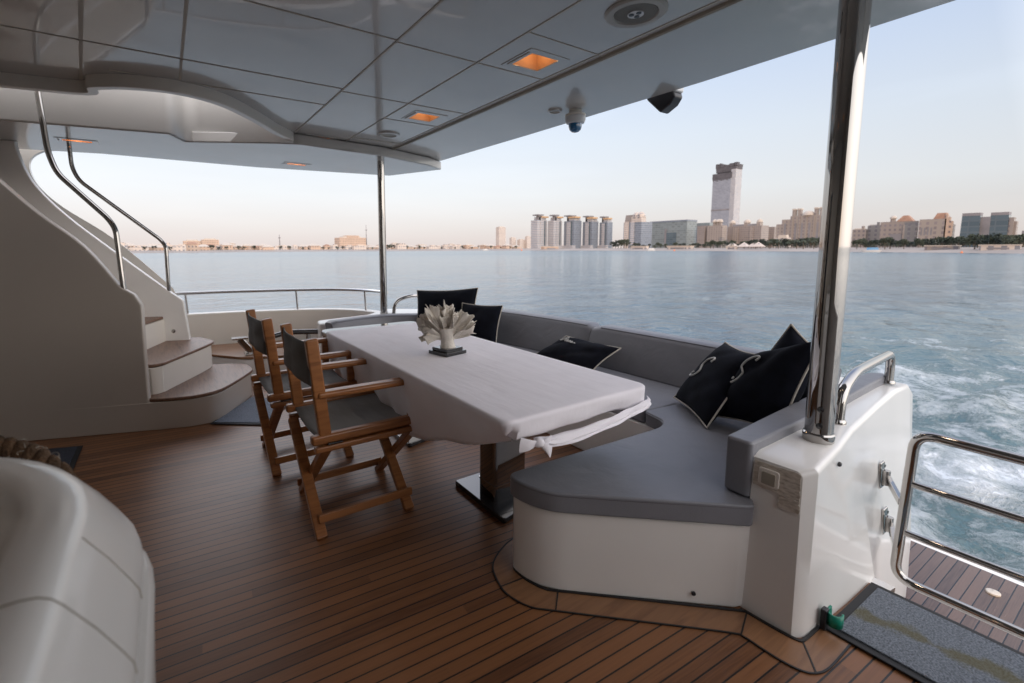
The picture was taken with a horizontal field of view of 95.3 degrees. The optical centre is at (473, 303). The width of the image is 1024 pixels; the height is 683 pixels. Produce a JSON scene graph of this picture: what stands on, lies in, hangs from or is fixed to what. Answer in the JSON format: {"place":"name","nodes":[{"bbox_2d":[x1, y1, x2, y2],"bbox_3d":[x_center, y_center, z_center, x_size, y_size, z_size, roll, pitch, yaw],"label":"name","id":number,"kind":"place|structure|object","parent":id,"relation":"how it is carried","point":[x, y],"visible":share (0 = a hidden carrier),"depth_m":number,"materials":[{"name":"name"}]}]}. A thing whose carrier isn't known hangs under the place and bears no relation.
{"place":"outdoors","nodes":[
{"label":"outdoors","id":0,"kind":"place"},
{"bbox_2d":[0,0,954,160],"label":"ceiling","id":1,"kind":"structure","parent":0,"point":[361,71],"depth_m":2.52,"materials":[{"name":"plastic"}]},
{"bbox_2d":[0,87,293,142],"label":"stairwell wall","id":2,"kind":"structure","parent":1,"relation":"attached to","point":[182,117],"depth_m":3.72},
{"bbox_2d":[0,119,440,175],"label":"side overhang","id":3,"kind":"object","parent":1,"relation":"attached to","point":[325,154],"visible":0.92,"depth_m":4.46,"materials":[{"name":"plastic"}]},
{"bbox_2d":[54,137,98,144],"bbox_3d":[-3.455,-1.449,4.052,0.290,0.083,0.150,-5,8,-33],"label":"ceiling light","id":4,"kind":"object","parent":3,"relation":"attached to","point":[76,140],"visible":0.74,"depth_m":4.06,"materials":[{"name":"brown"}]},
{"bbox_2d":[282,162,310,166],"bbox_3d":[-1.988,-1.591,5.215,0.290,0.083,0.150,-5,8,-33],"label":"ceiling light","id":5,"kind":"object","parent":3,"relation":"attached to","point":[294,164],"visible":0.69,"depth_m":5.22,"materials":[{"name":"brown"}]},
{"bbox_2d":[306,134,335,138],"bbox_3d":[-1.491,-1.604,4.446,0.280,0.083,0.270,-5,8,-33],"label":"ceiling light","id":6,"kind":"object","parent":1,"relation":"attached to","point":[322,136],"visible":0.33,"depth_m":4.35,"materials":[{"name":"brown"}]},
{"bbox_2d":[377,131,399,137],"bbox_3d":[-0.784,-1.548,4.280,0.210,0.016,0.210,-5,8,-33],"label":"ceiling speaker","id":7,"kind":"object","parent":1,"relation":"attached to","point":[386,134],"visible":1,"depth_m":4.26},
{"bbox_2d":[401,110,446,123],"bbox_3d":[-0.398,-1.525,3.729,0.280,0.083,0.270,-5,8,-33],"label":"ceiling light","id":8,"kind":"object","parent":1,"relation":"attached to","point":[423,117],"visible":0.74,"depth_m":3.79,"materials":[{"name":"brown"}]},
{"bbox_2d":[501,48,569,74],"bbox_3d":[0.348,-1.400,2.634,0.280,0.083,0.270,-5,8,-33],"label":"ceiling light","id":9,"kind":"object","parent":1,"relation":"attached to","point":[536,60],"visible":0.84,"depth_m":2.69,"materials":[{"name":"brown"}]},
{"bbox_2d":[548,108,561,113],"bbox_3d":[0.623,-1.471,3.567,0.110,0.016,0.110,-5,8,-33],"label":"ceiling speaker","id":10,"kind":"object","parent":1,"relation":"attached to","point":[555,111],"visible":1,"depth_m":3.55},
{"bbox_2d":[565,108,585,132],"bbox_3d":[0.781,-1.395,3.574,0.160,0.166,0.160,-5,8,-33],"label":"dome camera","id":11,"kind":"object","parent":1,"relation":"attached to","point":[575,118],"visible":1,"depth_m":3.53,"materials":[{"name":"white plastic"}]},
{"bbox_2d":[604,0,667,27],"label":"ceiling speaker","id":12,"kind":"object","parent":1,"relation":"attached to","point":[628,13],"visible":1,"depth_m":2.07,"materials":[{"name":"plastic"}]},
{"bbox_2d":[647,88,683,113],"bbox_3d":[1.350,-1.452,3.284,0.100,0.211,0.234,-5,8,-33],"label":"loudspeaker","id":13,"kind":"object","parent":1,"relation":"attached to","point":[667,103],"visible":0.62,"depth_m":3.24,"materials":[{"name":"black plastic"}]},
{"bbox_2d":[31,0,1023,247],"label":"sky","id":14,"kind":"structure","parent":0,"point":[942,127],"materials":[{"name":"blue"}]},
{"bbox_2d":[130,247,1023,253],"bbox_3d":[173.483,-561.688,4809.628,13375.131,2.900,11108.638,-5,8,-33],"label":"shore","id":15,"kind":"structure","parent":0,"point":[962,249],"depth_m":388.84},
{"bbox_2d":[132,246,148,250],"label":"villa","id":16,"kind":"object","parent":15,"relation":"on","point":[139,248],"visible":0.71,"depth_m":447.10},
{"bbox_2d":[153,245,163,250],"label":"villa","id":17,"kind":"object","parent":15,"relation":"on","point":[159,248],"visible":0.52,"depth_m":455.50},
{"bbox_2d":[173,244,185,250],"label":"villa","id":18,"kind":"object","parent":15,"relation":"on","point":[180,247],"visible":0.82,"depth_m":436.01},
{"bbox_2d":[183,240,200,244],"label":"apartment block","id":19,"kind":"structure","parent":15,"relation":"on","point":[196,241],"depth_m":928.85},
{"bbox_2d":[186,242,198,250],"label":"villa","id":20,"kind":"object","parent":15,"relation":"on","point":[191,246],"visible":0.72,"depth_m":450.32,"materials":[{"name":"concrete"}]},
{"bbox_2d":[198,244,209,249],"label":"villa","id":21,"kind":"object","parent":15,"relation":"on","point":[203,246],"visible":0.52,"depth_m":484.09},
{"bbox_2d":[201,238,218,244],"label":"apartment block","id":22,"kind":"structure","parent":15,"relation":"on","point":[213,241],"depth_m":943.74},
{"bbox_2d":[221,243,232,249],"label":"villa","id":23,"kind":"object","parent":15,"relation":"on","point":[230,246],"visible":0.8,"depth_m":551.04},
{"bbox_2d":[262,245,273,249],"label":"villa","id":24,"kind":"object","parent":15,"relation":"on","point":[267,247],"visible":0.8,"depth_m":529.15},
{"bbox_2d":[308,244,319,249],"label":"villa","id":25,"kind":"object","parent":15,"relation":"on","point":[314,246],"visible":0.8,"depth_m":591.57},
{"bbox_2d":[334,235,365,246],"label":"hotel","id":26,"kind":"structure","parent":15,"relation":"on","point":[352,240],"depth_m":850.31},
{"bbox_2d":[352,245,364,249],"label":"villa","id":27,"kind":"object","parent":15,"relation":"on","point":[359,247],"visible":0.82,"depth_m":602.45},
{"bbox_2d":[394,243,406,248],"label":"villa","id":28,"kind":"object","parent":15,"relation":"on","point":[401,246],"visible":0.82,"depth_m":635.68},
{"bbox_2d":[496,226,505,245],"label":"slim tower","id":29,"kind":"structure","parent":15,"relation":"on","point":[500,235],"depth_m":1672.74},
{"bbox_2d":[502,244,511,248],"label":"villa","id":30,"kind":"object","parent":15,"relation":"on","point":[505,246],"visible":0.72,"depth_m":683.54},
{"bbox_2d":[509,237,515,245],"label":"distant block","id":31,"kind":"structure","parent":15,"relation":"on","point":[512,241],"depth_m":2561.30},
{"bbox_2d":[517,239,524,248],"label":"distant block","id":32,"kind":"structure","parent":15,"relation":"on","point":[521,242],"depth_m":2557.20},
{"bbox_2d":[525,236,530,248],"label":"distant block","id":33,"kind":"structure","parent":15,"relation":"on","point":[527,242],"depth_m":2554.20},
{"bbox_2d":[531,214,548,248],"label":"apartment tower","id":34,"kind":"structure","parent":15,"relation":"on","point":[538,230],"depth_m":970.58,"materials":[{"name":"white glass"}]},
{"bbox_2d":[540,246,558,248],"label":"beach pavilion","id":35,"kind":"structure","parent":15,"relation":"on","point":[549,247],"depth_m":557.98,"materials":[{"name":"concrete"}]},
{"bbox_2d":[548,215,562,248],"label":"apartment tower","id":36,"kind":"structure","parent":15,"relation":"on","point":[555,231],"depth_m":967.00,"materials":[{"name":"white glass"}]},
{"bbox_2d":[562,215,581,248],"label":"apartment tower","id":37,"kind":"structure","parent":15,"relation":"on","point":[572,230],"depth_m":958.20,"materials":[{"name":"blue glass"}]},
{"bbox_2d":[581,216,597,247],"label":"apartment tower","id":38,"kind":"structure","parent":15,"relation":"on","point":[590,232],"depth_m":951.37,"materials":[{"name":"blue glass"}]},
{"bbox_2d":[597,216,612,247],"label":"apartment tower","id":39,"kind":"structure","parent":15,"relation":"on","point":[605,232],"depth_m":945.40,"materials":[{"name":"blue glass"}]},
{"bbox_2d":[623,212,651,247],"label":"apartment tower","id":40,"kind":"structure","parent":15,"relation":"on","point":[637,228],"depth_m":827.06,"materials":[{"name":"beige glass"}]},
{"bbox_2d":[631,246,648,248],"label":"beach pavilion","id":41,"kind":"structure","parent":15,"relation":"on","point":[639,247],"depth_m":444.56,"materials":[{"name":"concrete"}]},
{"bbox_2d":[651,219,696,247],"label":"office block","id":42,"kind":"structure","parent":15,"relation":"on","point":[670,232],"depth_m":890.79,"materials":[{"name":"teal glass"}]},
{"bbox_2d":[667,246,693,248],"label":"beach pavilion","id":43,"kind":"structure","parent":15,"relation":"on","point":[680,247],"depth_m":400.69,"materials":[{"name":"concrete"}]},
{"bbox_2d":[697,225,707,247],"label":"apartment block","id":44,"kind":"structure","parent":15,"relation":"on","point":[701,234],"depth_m":850.56,"materials":[{"name":"concrete"}]},
{"bbox_2d":[696,223,712,242],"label":"office block","id":45,"kind":"structure","parent":15,"relation":"on","point":[701,224],"depth_m":935.65,"materials":[{"name":"grey glass"}]},
{"bbox_2d":[706,219,726,247],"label":"apartment block","id":46,"kind":"structure","parent":15,"relation":"on","point":[717,231],"depth_m":826.99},
{"bbox_2d":[711,162,742,242],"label":"skyscraper","id":47,"kind":"structure","parent":15,"relation":"on","point":[726,192],"depth_m":1409.61,"materials":[{"name":"silver metal"}]},
{"bbox_2d":[727,219,768,247],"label":"hotel","id":48,"kind":"structure","parent":15,"relation":"on","point":[746,231],"depth_m":826.81,"materials":[{"name":"concrete"}]},
{"bbox_2d":[751,242,765,248],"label":"beach tent","id":49,"kind":"object","parent":15,"relation":"on","point":[758,244],"visible":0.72,"depth_m":327.43,"materials":[{"name":"fabric"}]},
{"bbox_2d":[768,227,775,247],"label":"apartment block","id":50,"kind":"structure","parent":15,"relation":"on","point":[772,233],"depth_m":832.94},
{"bbox_2d":[776,235,790,247],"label":"pavilion","id":51,"kind":"structure","parent":15,"relation":"on","point":[780,237],"depth_m":411.49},
{"bbox_2d":[775,207,821,247],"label":"palace hotel","id":52,"kind":"structure","parent":15,"relation":"on","point":[806,224],"depth_m":511.81,"materials":[{"name":"concrete"}]},
{"bbox_2d":[807,237,816,247],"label":"broadleaf tree","id":53,"kind":"object","parent":15,"relation":"on","point":[810,240],"visible":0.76,"depth_m":312.16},
{"bbox_2d":[852,239,862,248],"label":"broadleaf tree","id":54,"kind":"object","parent":15,"relation":"on","point":[856,241],"visible":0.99,"depth_m":245.27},
{"bbox_2d":[851,226,866,247],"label":"apartment block","id":55,"kind":"structure","parent":15,"relation":"on","point":[859,233],"depth_m":411.40,"materials":[{"name":"concrete"}]},
{"bbox_2d":[867,222,880,246],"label":"apartment block","id":56,"kind":"structure","parent":15,"relation":"on","point":[873,232],"depth_m":405.19,"materials":[{"name":"concrete"}]},
{"bbox_2d":[869,239,879,246],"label":"broadleaf tree","id":57,"kind":"object","parent":15,"relation":"on","point":[873,241],"visible":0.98,"depth_m":240.57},
{"bbox_2d":[879,237,892,248],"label":"broadleaf tree","id":58,"kind":"object","parent":15,"relation":"on","point":[887,239],"visible":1,"depth_m":232.47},
{"bbox_2d":[878,215,919,246],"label":"palace hotel","id":59,"kind":"structure","parent":15,"relation":"on","point":[905,227],"depth_m":376.95,"materials":[{"name":"concrete"}]},
{"bbox_2d":[899,239,909,248],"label":"broadleaf tree","id":60,"kind":"object","parent":15,"relation":"on","point":[903,241],"visible":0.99,"depth_m":224.70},
{"bbox_2d":[913,238,924,247],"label":"broadleaf tree","id":61,"kind":"object","parent":15,"relation":"on","point":[917,241],"visible":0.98,"depth_m":237.03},
{"bbox_2d":[923,238,935,244],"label":"broadleaf tree","id":62,"kind":"object","parent":15,"relation":"on","point":[932,240],"visible":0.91,"depth_m":234.89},
{"bbox_2d":[917,213,955,246],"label":"palace hotel","id":63,"kind":"structure","parent":15,"relation":"on","point":[941,224],"depth_m":349.33,"materials":[{"name":"concrete"}]},
{"bbox_2d":[924,245,961,249],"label":"beach pavilion","id":64,"kind":"structure","parent":15,"relation":"on","point":[936,247],"depth_m":201.55,"materials":[{"name":"concrete"}]},
{"bbox_2d":[935,236,950,244],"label":"broadleaf tree","id":65,"kind":"object","parent":15,"relation":"on","point":[944,239],"visible":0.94,"depth_m":207.80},
{"bbox_2d":[950,236,965,244],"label":"broadleaf tree","id":66,"kind":"object","parent":15,"relation":"on","point":[958,239],"visible":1,"depth_m":202.94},
{"bbox_2d":[959,213,990,246],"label":"office block","id":67,"kind":"structure","parent":15,"relation":"on","point":[975,223],"depth_m":329.30,"materials":[{"name":"blue glass"}]},
{"bbox_2d":[966,234,984,248],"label":"broadleaf tree","id":68,"kind":"object","parent":15,"relation":"on","point":[973,239],"visible":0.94,"depth_m":190.04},
{"bbox_2d":[989,235,1004,244],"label":"broadleaf tree","id":69,"kind":"object","parent":15,"relation":"on","point":[992,239],"visible":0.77,"depth_m":182.02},
{"bbox_2d":[978,244,1022,250],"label":"beach pavilion","id":70,"kind":"structure","parent":15,"relation":"on","point":[1002,247],"depth_m":176.38,"materials":[{"name":"concrete"}]},
{"bbox_2d":[995,236,1011,244],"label":"broadleaf tree","id":71,"kind":"object","parent":15,"relation":"on","point":[999,238],"visible":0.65,"depth_m":179.70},
{"bbox_2d":[989,212,1018,236],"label":"office block","id":72,"kind":"structure","parent":15,"relation":"on","point":[1005,223],"depth_m":319.07,"materials":[{"name":"blue glass"}]},
{"bbox_2d":[1001,238,1014,243],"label":"broadleaf tree","id":73,"kind":"object","parent":15,"relation":"on","point":[1005,241],"visible":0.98,"depth_m":175.89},
{"bbox_2d":[1008,235,1022,243],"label":"broadleaf tree","id":74,"kind":"object","parent":15,"relation":"on","point":[1015,237],"visible":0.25,"depth_m":195.40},
{"bbox_2d":[133,251,1023,582],"bbox_3d":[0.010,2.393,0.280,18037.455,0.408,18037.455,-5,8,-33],"label":"sea","id":75,"kind":"structure","parent":0,"point":[947,329],"depth_m":20.99,"materials":[{"name":"liquid"}]},
{"bbox_2d":[861,247,880,251],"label":"moored boat","id":76,"kind":"object","parent":75,"relation":"on","point":[873,249],"visible":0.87,"depth_m":218.96,"materials":[{"name":"white plastic"}]},
{"bbox_3d":[-0.918,2.146,3.312,5.600,2.075,7.098,-5,8,-33],"label":"hull","id":77,"kind":"object","parent":75,"relation":"in","visible":0},
{"bbox_2d":[28,381,919,682],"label":"deck","id":78,"kind":"structure","parent":77,"relation":"on","point":[254,581],"depth_m":1.82,"materials":[{"name":"brown wood"}]},
{"bbox_2d":[0,435,80,479],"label":"rope coil","id":79,"kind":"object","parent":78,"relation":"on","point":[11,447],"visible":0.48,"depth_m":0.94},
{"bbox_2d":[48,446,82,469],"bbox_3d":[-2.887,1.023,2.877,0.690,0.012,0.839,-5,8,-33],"label":"floor mat","id":80,"kind":"object","parent":78,"relation":"on","point":[69,455],"visible":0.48,"depth_m":3.07,"materials":[{"name":"rubber"}]},
{"bbox_2d":[0,457,155,682],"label":"moulded console","id":81,"kind":"object","parent":78,"relation":"on","point":[77,594],"visible":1,"depth_m":0.54,"materials":[{"name":"plastic"}]},
{"bbox_2d":[19,149,175,293],"bbox_3d":[-4.234,-0.374,4.821,2.055,2.360,0.070,-5,8,-33],"label":"wing plate","id":82,"kind":"object","parent":78,"relation":"on","point":[28,155],"visible":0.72,"depth_m":4.91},
{"bbox_2d":[0,91,252,440],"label":"stairway","id":83,"kind":"object","parent":78,"relation":"on","point":[96,338],"visible":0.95,"depth_m":3.36,"materials":[{"name":"beige paint"}]},
{"bbox_2d":[210,396,284,424],"bbox_3d":[-1.813,0.892,3.956,0.444,0.012,0.726,0,7,2],"label":"floor mat","id":84,"kind":"object","parent":78,"relation":"on","point":[245,412],"visible":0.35,"depth_m":3.77,"materials":[{"name":"rubber"}]},
{"bbox_2d":[211,340,286,374],"bbox_3d":[-2.371,0.629,5.320,1.561,0.235,0.913,-3,7,-19],"label":"side ledge","id":85,"kind":"object","parent":78,"relation":"on","point":[231,353],"visible":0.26,"depth_m":4.98,"materials":[{"name":"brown wood"}]},
{"bbox_2d":[231,336,277,355],"bbox_3d":[-2.364,0.453,5.018,0.440,0.206,0.160,-5,8,-33],"label":"fairlead","id":86,"kind":"object","parent":85,"relation":"on","point":[244,343],"visible":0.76,"depth_m":4.94,"materials":[{"name":"metal"}]},
{"bbox_2d":[274,329,317,338],"bbox_3d":[-2.013,0.402,5.312,0.514,0.215,0.110,-5,8,-33],"label":"deck cleat","id":87,"kind":"object","parent":85,"relation":"on","point":[307,332],"visible":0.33,"depth_m":5.32,"materials":[{"name":"black paint"}]},
{"bbox_2d":[187,308,389,344],"bbox_3d":[-2.206,0.643,5.756,2.504,1.104,0.551,0,7,0],"label":"bulwark","id":88,"kind":"object","parent":78,"relation":"on","point":[222,327],"visible":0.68,"depth_m":5.70,"materials":[{"name":"plastic"}]},
{"bbox_2d":[175,288,388,313],"bbox_3d":[-2.264,-0.030,5.667,2.522,0.264,0.494,0,7,-1],"label":"bulwark rail","id":89,"kind":"object","parent":88,"relation":"attached to","point":[185,294],"visible":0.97,"depth_m":5.73,"materials":[{"name":"metal"}]},
{"bbox_2d":[245,309,356,476],"bbox_3d":[-1.130,0.527,3.084,0.582,0.967,0.578,-5,8,-35],"label":"director chair","id":90,"kind":"object","parent":78,"relation":"on","point":[274,381],"visible":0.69,"depth_m":2.91,"materials":[{"name":"brown wood"}]},
{"bbox_2d":[280,323,413,540],"bbox_3d":[-0.653,0.596,2.474,0.582,0.967,0.578,-5,8,-33],"label":"director chair","id":91,"kind":"object","parent":78,"relation":"on","point":[336,418],"visible":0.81,"depth_m":2.34,"materials":[{"name":"brown wood"}]},
{"bbox_2d":[317,309,417,362],"bbox_3d":[-1.061,0.422,5.468,1.521,0.600,0.858,-3,7,-25],"label":"corner coaming","id":92,"kind":"object","parent":78,"relation":"on","point":[321,325],"visible":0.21,"depth_m":5.01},
{"bbox_2d":[377,161,387,313],"bbox_3d":[-1.024,-0.714,5.229,0.092,1.711,0.158,-3,7,-20],"label":"roof pole","id":93,"kind":"object","parent":92,"relation":"on","point":[382,232],"visible":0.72,"depth_m":5.19,"materials":[{"name":"metal"}]},
{"bbox_2d":[391,294,416,313],"bbox_3d":[-0.500,-0.007,5.564,1.013,0.230,0.060,-4,8,-28],"label":"grab rail","id":94,"kind":"object","parent":92,"relation":"attached to","point":[397,301],"visible":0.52,"depth_m":5.35,"materials":[{"name":"metal"}]},
{"bbox_2d":[322,321,524,522],"bbox_3d":[-0.212,0.653,2.852,0.784,0.739,2.320,-5,8,-33],"label":"dining table","id":95,"kind":"object","parent":78,"relation":"on","point":[487,487],"visible":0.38,"depth_m":2.46,"materials":[{"name":"black paint"}]},
{"bbox_2d":[326,323,650,456],"bbox_3d":[-0.128,0.471,2.725,0.817,0.368,2.283,-5,8,-33],"label":"tablecloth","id":96,"kind":"object","parent":95,"relation":"on","point":[480,391],"visible":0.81,"depth_m":2.12,"materials":[{"name":"fabric"}]},
{"bbox_2d":[416,299,476,356],"bbox_3d":[-0.162,0.135,2.669,0.360,0.311,0.220,0,7,-1],"label":"coral ornament","id":97,"kind":"object","parent":96,"relation":"on","point":[446,324],"visible":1,"depth_m":2.65,"materials":[{"name":"white ceramic"}]},
{"bbox_2d":[325,309,884,606],"bbox_3d":[0.281,0.557,3.729,2.230,0.725,4.230,-5,8,-33],"label":"settee","id":98,"kind":"object","parent":78,"relation":"on","point":[654,501],"visible":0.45,"depth_m":1.84,"materials":[{"name":"white plastic"}]},
{"bbox_2d":[417,288,477,317],"bbox_3d":[-0.306,0.090,4.922,0.797,0.528,0.198,3,7,27],"label":"throw pillow","id":99,"kind":"object","parent":98,"relation":"on","point":[455,298],"visible":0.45,"depth_m":4.89,"materials":[{"name":"black fabric"}]},
{"bbox_2d":[462,303,502,342],"bbox_3d":[0.052,0.198,4.584,0.492,0.369,0.197,4,8,34],"label":"throw pillow","id":100,"kind":"object","parent":98,"relation":"on","point":[487,318],"visible":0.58,"depth_m":4.49,"materials":[{"name":"black fabric"}]},
{"bbox_2d":[535,336,620,369],"bbox_3d":[0.777,0.391,3.679,0.244,0.208,0.784,-4,8,-30],"label":"throw pillow","id":101,"kind":"object","parent":98,"relation":"on","point":[582,353],"visible":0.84,"depth_m":3.54,"materials":[{"name":"black fabric"}]},
{"bbox_2d":[673,342,753,428],"bbox_3d":[1.353,0.435,2.586,0.304,0.368,0.460,0,7,2],"label":"throw pillow","id":102,"kind":"object","parent":98,"relation":"on","point":[701,394],"visible":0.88,"depth_m":2.52,"materials":[{"name":"black fabric"}]},
{"bbox_2d":[718,342,810,423],"bbox_3d":[1.438,0.379,2.282,0.189,0.521,0.511,-2,7,-15],"label":"throw pillow","id":103,"kind":"object","parent":98,"relation":"on","point":[764,384],"visible":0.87,"depth_m":2.21,"materials":[{"name":"black fabric"}]},
{"bbox_2d":[771,324,807,399],"bbox_3d":[1.618,0.353,2.454,0.150,0.502,0.429,-5,8,-33],"label":"throw pillow","id":104,"kind":"object","parent":98,"relation":"on","point":[791,335],"visible":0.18,"depth_m":2.39,"materials":[{"name":"black fabric"}]},
{"bbox_2d":[740,382,912,637],"bbox_3d":[1.832,1.243,2.205,1.849,1.502,0.343,-5,8,-38],"label":"coaming","id":105,"kind":"object","parent":78,"relation":"on","point":[818,541],"visible":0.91,"depth_m":1.72,"materials":[{"name":"white plastic"}]},
{"bbox_2d":[819,605,843,630],"bbox_3d":[1.262,1.117,1.639,0.052,0.075,0.057,-5,8,-33],"label":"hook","id":106,"kind":"object","parent":105,"relation":"attached to","point":[827,618],"visible":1,"depth_m":1.63,"materials":[{"name":"green plastic"}]},
{"bbox_2d":[802,0,872,444],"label":"roof pole","id":107,"kind":"object","parent":105,"relation":"on","point":[848,85],"visible":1,"depth_m":1.69,"materials":[{"name":"metal"}]},
{"bbox_2d":[835,351,895,424],"bbox_3d":[1.931,0.377,2.275,1.004,0.208,0.060,-6,9,-38],"label":"grab rail","id":108,"kind":"object","parent":105,"relation":"attached to","point":[854,374],"visible":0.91,"depth_m":2.09,"materials":[{"name":"metal"}]},
{"bbox_2d":[878,432,1023,639],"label":"side gate","id":109,"kind":"structure","parent":105,"relation":"attached to","point":[899,532],"depth_m":1.86,"materials":[{"name":"metal"}]},
{"bbox_2d":[826,582,1023,682],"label":"floor mat","id":110,"kind":"object","parent":78,"relation":"on","point":[915,641],"visible":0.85,"depth_m":1.58,"materials":[{"name":"carpet"}]},
{"bbox_2d":[906,539,1023,652],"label":"swim platform","id":111,"kind":"structure","parent":77,"relation":"attached to","point":[993,593],"depth_m":2.80,"materials":[{"name":"brown wood"}]},
{"bbox_2d":[976,238,988,244],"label":"broadleaf tree","id":112,"kind":"object","parent":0,"point":[978,241],"visible":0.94,"depth_m":184.98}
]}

